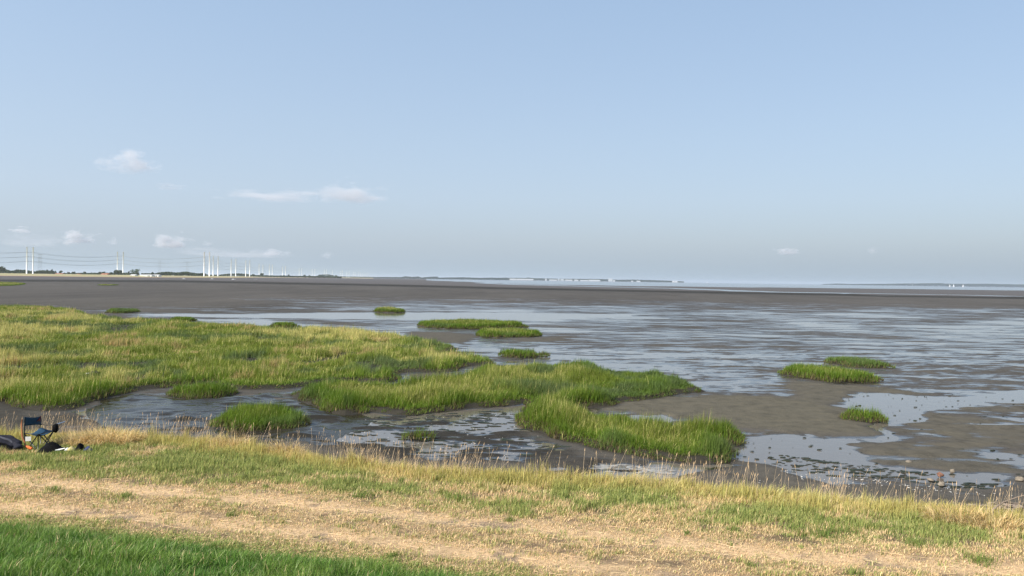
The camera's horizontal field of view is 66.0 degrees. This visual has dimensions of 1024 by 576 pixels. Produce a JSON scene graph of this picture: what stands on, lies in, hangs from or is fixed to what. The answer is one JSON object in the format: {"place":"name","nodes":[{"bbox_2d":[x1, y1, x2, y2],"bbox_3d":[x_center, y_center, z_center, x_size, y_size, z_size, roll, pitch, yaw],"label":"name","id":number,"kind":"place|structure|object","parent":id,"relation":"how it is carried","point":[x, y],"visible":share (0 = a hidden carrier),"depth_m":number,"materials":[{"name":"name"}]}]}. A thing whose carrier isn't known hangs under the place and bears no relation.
{"place":"outdoors","nodes":[
{"label":"outdoors","id":0,"kind":"place"},
{"bbox_2d":[0,273,372,278],"bbox_3d":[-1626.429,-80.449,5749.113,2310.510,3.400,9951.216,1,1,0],"label":"shore","id":1,"kind":"structure","parent":0,"point":[70,275],"depth_m":1292.84,"materials":[{"name":"soil"}]},
{"bbox_2d":[25,247,27,273],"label":"pylon pole","id":2,"kind":"object","parent":1,"relation":"on","point":[26,262],"visible":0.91,"depth_m":1683.39,"materials":[{"name":"white metal"}]},
{"bbox_2d":[2,261,287,273],"bbox_3d":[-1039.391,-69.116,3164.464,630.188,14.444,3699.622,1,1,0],"label":"power line","id":3,"kind":"object","parent":2,"relation":"attached to","point":[133,265],"visible":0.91,"depth_m":1906.72,"materials":[{"name":"grey metal"}]},
{"bbox_2d":[0,269,56,273],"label":"treeline","id":4,"kind":"object","parent":1,"relation":"on","point":[29,271],"visible":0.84,"depth_m":1795.61,"materials":[{"name":"green plant"}]},
{"bbox_2d":[32,247,33,273],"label":"pylon pole","id":5,"kind":"object","parent":1,"relation":"on","point":[33,262],"visible":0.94,"depth_m":1701.03,"materials":[{"name":"white metal"}]},
{"bbox_2d":[64,272,132,274],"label":"treeline","id":6,"kind":"object","parent":1,"relation":"on","point":[101,273],"visible":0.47,"depth_m":1897.87,"materials":[{"name":"green plant"}]},
{"bbox_2d":[130,269,139,274],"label":"tree","id":7,"kind":"object","parent":1,"relation":"on","point":[136,272],"visible":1,"depth_m":1698.69,"materials":[{"name":"green plant"}]},
{"bbox_2d":[141,271,206,275],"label":"treeline","id":8,"kind":"object","parent":1,"relation":"on","point":[175,273],"visible":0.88,"depth_m":1895.76,"materials":[{"name":"green plant"}]},
{"bbox_2d":[203,252,204,275],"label":"pylon pole","id":9,"kind":"object","parent":1,"relation":"on","point":[204,265],"visible":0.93,"depth_m":1854.64,"materials":[{"name":"white metal"}]},
{"bbox_2d":[206,273,341,277],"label":"treeline","id":10,"kind":"object","parent":1,"relation":"on","point":[237,274],"visible":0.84,"depth_m":2895.20,"materials":[{"name":"green plant"}]},
{"bbox_2d":[85,393,371,444],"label":"creek","id":11,"kind":"structure","parent":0,"point":[132,407],"depth_m":28.26,"materials":[{"name":"grey liquid"}]},
{"bbox_2d":[205,398,312,432],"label":"grass island","id":12,"kind":"structure","parent":11,"relation":"on","point":[277,415],"depth_m":26.43,"materials":[{"name":"green plant"}]},
{"bbox_2d":[476,326,542,337],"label":"grass island","id":13,"kind":"structure","parent":0,"point":[504,332],"depth_m":70.32,"materials":[{"name":"green plant"}]},
{"bbox_2d":[0,273,1023,512],"bbox_3d":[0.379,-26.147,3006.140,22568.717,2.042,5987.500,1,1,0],"label":"mudflat","id":14,"kind":"structure","parent":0,"point":[806,406],"depth_m":59.73,"materials":[{"name":"grey soil"}]},
{"bbox_2d":[0,282,25,285],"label":"grass island","id":15,"kind":"structure","parent":14,"relation":"on","point":[9,283],"depth_m":325.23,"materials":[{"name":"green plant"}]},
{"bbox_2d":[105,308,140,312],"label":"grass island","id":16,"kind":"structure","parent":14,"relation":"on","point":[120,310],"depth_m":103.09,"materials":[{"name":"green plant"}]},
{"bbox_2d":[170,316,197,321],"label":"grass island","id":17,"kind":"structure","parent":14,"relation":"on","point":[183,318],"depth_m":86.52,"materials":[{"name":"green plant"}]},
{"bbox_2d":[165,378,238,398],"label":"grass island","id":18,"kind":"structure","parent":14,"relation":"on","point":[205,389],"depth_m":32.98,"materials":[{"name":"green plant"}]},
{"bbox_2d":[268,320,301,327],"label":"grass island","id":19,"kind":"structure","parent":14,"relation":"on","point":[285,324],"depth_m":78.37,"materials":[{"name":"green plant"}]},
{"bbox_2d":[373,306,405,312],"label":"grass island","id":20,"kind":"structure","parent":14,"relation":"on","point":[387,309],"depth_m":117.14,"materials":[{"name":"green plant"}]},
{"bbox_2d":[401,427,435,440],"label":"grass island","id":21,"kind":"structure","parent":14,"relation":"on","point":[421,434],"depth_m":24.70,"materials":[{"name":"green plant"}]},
{"bbox_2d":[346,410,570,459],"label":"puddle","id":22,"kind":"object","parent":14,"relation":"on","point":[456,445],"visible":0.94,"depth_m":26.41,"materials":[{"name":"grey liquid"}]},
{"bbox_2d":[498,348,537,357],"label":"grass island","id":23,"kind":"structure","parent":14,"relation":"on","point":[525,352],"depth_m":51.71,"materials":[{"name":"green plant"}]},
{"bbox_2d":[535,351,550,356],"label":"grass island","id":24,"kind":"structure","parent":14,"relation":"on","point":[543,354],"depth_m":52.44,"materials":[{"name":"green plant"}]},
{"bbox_2d":[822,355,895,367],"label":"grass island","id":25,"kind":"structure","parent":14,"relation":"on","point":[852,360],"depth_m":49.15,"materials":[{"name":"green plant"}]},
{"bbox_2d":[837,405,889,422],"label":"grass island","id":26,"kind":"structure","parent":14,"relation":"on","point":[864,413],"depth_m":29.45,"materials":[{"name":"green plant"}]},
{"bbox_2d":[758,470,995,495],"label":"stones","id":27,"kind":"object","parent":14,"relation":"on","point":[878,483],"visible":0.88,"depth_m":20.05,"materials":[{"name":"grey stone"}]},
{"bbox_2d":[737,394,1023,476],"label":"mud clods","id":28,"kind":"object","parent":14,"relation":"on","point":[893,433],"visible":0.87,"depth_m":24.67,"materials":[{"name":"soil"}]},
{"bbox_2d":[768,455,1001,492],"bbox_3d":[10.212,5.015,21.098,6.677,0.047,2.209,1,1,27],"label":"seaweed","id":29,"kind":"object","parent":14,"relation":"on","point":[905,476],"visible":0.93,"depth_m":21.28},
{"bbox_2d":[967,502,1023,515],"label":"wrack","id":30,"kind":"object","parent":14,"relation":"on","point":[1014,506],"visible":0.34,"depth_m":17.89,"materials":[{"name":"grey plant"}]},
{"bbox_2d":[1015,476,1023,481],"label":"stone","id":31,"kind":"object","parent":14,"relation":"on","point":[1018,478],"visible":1,"depth_m":20.54,"materials":[{"name":"grey stone"}]},
{"bbox_2d":[0,473,1023,575],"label":"dirt track","id":32,"kind":"structure","parent":0,"point":[442,549],"depth_m":13.31,"materials":[{"name":"soil"}]},
{"bbox_2d":[0,470,1021,575],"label":"cut straw","id":33,"kind":"object","parent":32,"relation":"on","point":[476,528],"visible":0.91,"depth_m":13.23,"materials":[{"name":"beige plant"}]},
{"bbox_2d":[0,419,1023,575],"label":"ground","id":34,"kind":"structure","parent":0,"point":[676,563],"depth_m":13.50,"materials":[{"name":"beige plant"}]},
{"bbox_2d":[0,435,24,450],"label":"backpack","id":35,"kind":"object","parent":34,"relation":"on","point":[10,442],"visible":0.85,"depth_m":18.90,"materials":[{"name":"grey fabric"}]},
{"bbox_2d":[23,416,64,449],"bbox_3d":[-11.504,3.534,19.351,0.616,0.799,0.780,1,1,13],"label":"folding chair","id":36,"kind":"object","parent":34,"relation":"on","point":[40,432],"visible":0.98,"depth_m":19.35,"materials":[{"name":"teal fabric"}]},
{"bbox_2d":[21,419,32,448],"bbox_3d":[-11.700,3.532,19.025,0.405,0.697,0.076,1,1,26],"label":"hanging strap","id":37,"kind":"object","parent":36,"relation":"hanging from","point":[28,447],"visible":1,"depth_m":19.07,"materials":[{"name":"orange fabric"}]},
{"bbox_2d":[37,441,64,452],"bbox_3d":[-10.948,3.776,18.799,0.667,0.237,0.415,1,1,0],"label":"jacket","id":38,"kind":"object","parent":34,"relation":"on","point":[50,447],"visible":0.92,"depth_m":18.66,"materials":[{"name":"black fabric"}]},
{"bbox_2d":[75,443,84,450],"bbox_3d":[-10.388,3.807,18.955,0.217,0.173,0.199,1,1,0],"label":"cap","id":39,"kind":"object","parent":34,"relation":"on","point":[80,445],"visible":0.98,"depth_m":18.90,"materials":[{"name":"black fabric"}]},
{"bbox_2d":[0,509,588,575],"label":"dike grass","id":40,"kind":"structure","parent":34,"relation":"on","point":[34,550],"depth_m":10.45,"materials":[{"name":"green plant"}]},
{"bbox_2d":[0,441,1002,575],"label":"grass tufts","id":41,"kind":"object","parent":34,"relation":"on","point":[822,532],"visible":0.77,"depth_m":13.62,"materials":[{"name":"green plant"}]},
{"bbox_2d":[0,408,1023,516],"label":"seed stems","id":42,"kind":"object","parent":34,"relation":"on","point":[643,468],"visible":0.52,"depth_m":17.34,"materials":[{"name":"beige plant"}]},
{"bbox_2d":[8,428,1023,523],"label":"bank grass","id":43,"kind":"structure","parent":34,"relation":"on","point":[778,488],"depth_m":16.01,"materials":[{"name":"beige plant"}]},
{"bbox_2d":[39,423,1023,532],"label":"straw tussocks","id":44,"kind":"object","parent":34,"relation":"on","point":[84,439],"visible":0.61,"depth_m":18.92,"materials":[{"name":"beige plant"}]},
{"bbox_2d":[992,495,1023,513],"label":"branch","id":45,"kind":"object","parent":34,"relation":"on","point":[998,505],"visible":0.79,"depth_m":14.66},
{"bbox_2d":[0,0,1023,286],"label":"sky","id":46,"kind":"structure","parent":0,"point":[699,141],"materials":[{"name":"blue"}]},
{"bbox_2d":[76,306,1023,488],"bbox_3d":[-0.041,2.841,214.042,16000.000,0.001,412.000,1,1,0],"label":"water","id":47,"kind":"structure","parent":0,"point":[904,410],"depth_m":32.85,"materials":[{"name":"grey liquid"}]},
{"bbox_2d":[0,304,495,410],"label":"marsh grass","id":48,"kind":"structure","parent":47,"relation":"on","point":[280,354],"depth_m":47.44,"materials":[{"name":"green plant"}]},
{"bbox_2d":[417,317,528,328],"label":"grass island","id":49,"kind":"structure","parent":47,"relation":"on","point":[469,323],"depth_m":83.22,"materials":[{"name":"green plant"}]},
{"bbox_2d":[291,358,748,462],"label":"marsh spit","id":50,"kind":"structure","parent":47,"relation":"on","point":[553,393],"depth_m":31.31,"materials":[{"name":"green plant"}]},
{"bbox_2d":[595,464,674,473],"bbox_3d":[3.244,4.916,21.448,2.409,0.025,1.086,1,1,0],"label":"foam","id":51,"kind":"object","parent":47,"relation":"on","point":[651,470],"visible":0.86,"depth_m":21.36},
{"bbox_2d":[777,362,883,382],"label":"grass island","id":52,"kind":"structure","parent":47,"relation":"on","point":[831,372],"depth_m":42.08,"materials":[{"name":"green plant"}]},
{"bbox_2d":[126,274,1023,295],"bbox_3d":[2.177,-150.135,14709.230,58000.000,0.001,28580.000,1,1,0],"label":"sea","id":53,"kind":"structure","parent":0,"point":[565,283],"depth_m":1668.99,"materials":[{"name":"blue liquid"}]},
{"bbox_2d":[533,280,683,282],"bbox_3d":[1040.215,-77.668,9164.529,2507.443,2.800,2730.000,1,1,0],"label":"harbour shore","id":54,"kind":"structure","parent":0,"point":[608,281],"depth_m":7837.05,"materials":[{"name":"soil"}]},
{"bbox_2d":[510,277,683,281],"bbox_3d":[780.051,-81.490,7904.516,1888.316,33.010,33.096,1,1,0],"label":"treeline","id":55,"kind":"object","parent":54,"relation":"on","point":[600,280],"visible":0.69,"depth_m":7894.48,"materials":[{"name":"grey plant"}]},
{"bbox_3d":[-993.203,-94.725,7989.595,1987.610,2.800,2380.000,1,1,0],"label":"far shore","id":56,"kind":"structure","parent":0,"visible":0},
{"bbox_2d":[342,276,509,279],"bbox_3d":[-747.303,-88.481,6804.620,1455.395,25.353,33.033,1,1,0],"label":"treeline","id":57,"kind":"object","parent":56,"relation":"on","point":[433,277],"visible":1,"depth_m":6793.95,"materials":[{"name":"green plant"}]},
{"bbox_3d":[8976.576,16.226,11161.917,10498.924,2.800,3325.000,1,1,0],"label":"shore","id":58,"kind":"structure","parent":0,"visible":0},
{"bbox_2d":[823,283,1023,286],"bbox_3d":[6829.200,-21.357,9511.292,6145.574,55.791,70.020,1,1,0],"label":"treeline","id":59,"kind":"object","parent":58,"relation":"on","point":[969,285],"visible":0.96,"depth_m":9487.23,"materials":[{"name":"grey plant"}]},
{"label":"pylon pole","id":60,"kind":"object","parent":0,"visible":0},
{"bbox_2d":[14,257,295,272],"bbox_3d":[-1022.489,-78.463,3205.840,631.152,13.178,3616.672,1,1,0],"label":"power line","id":61,"kind":"object","parent":60,"relation":"hanging from","point":[152,262],"visible":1,"depth_m":1949.94,"materials":[{"name":"grey metal"}]}
]}

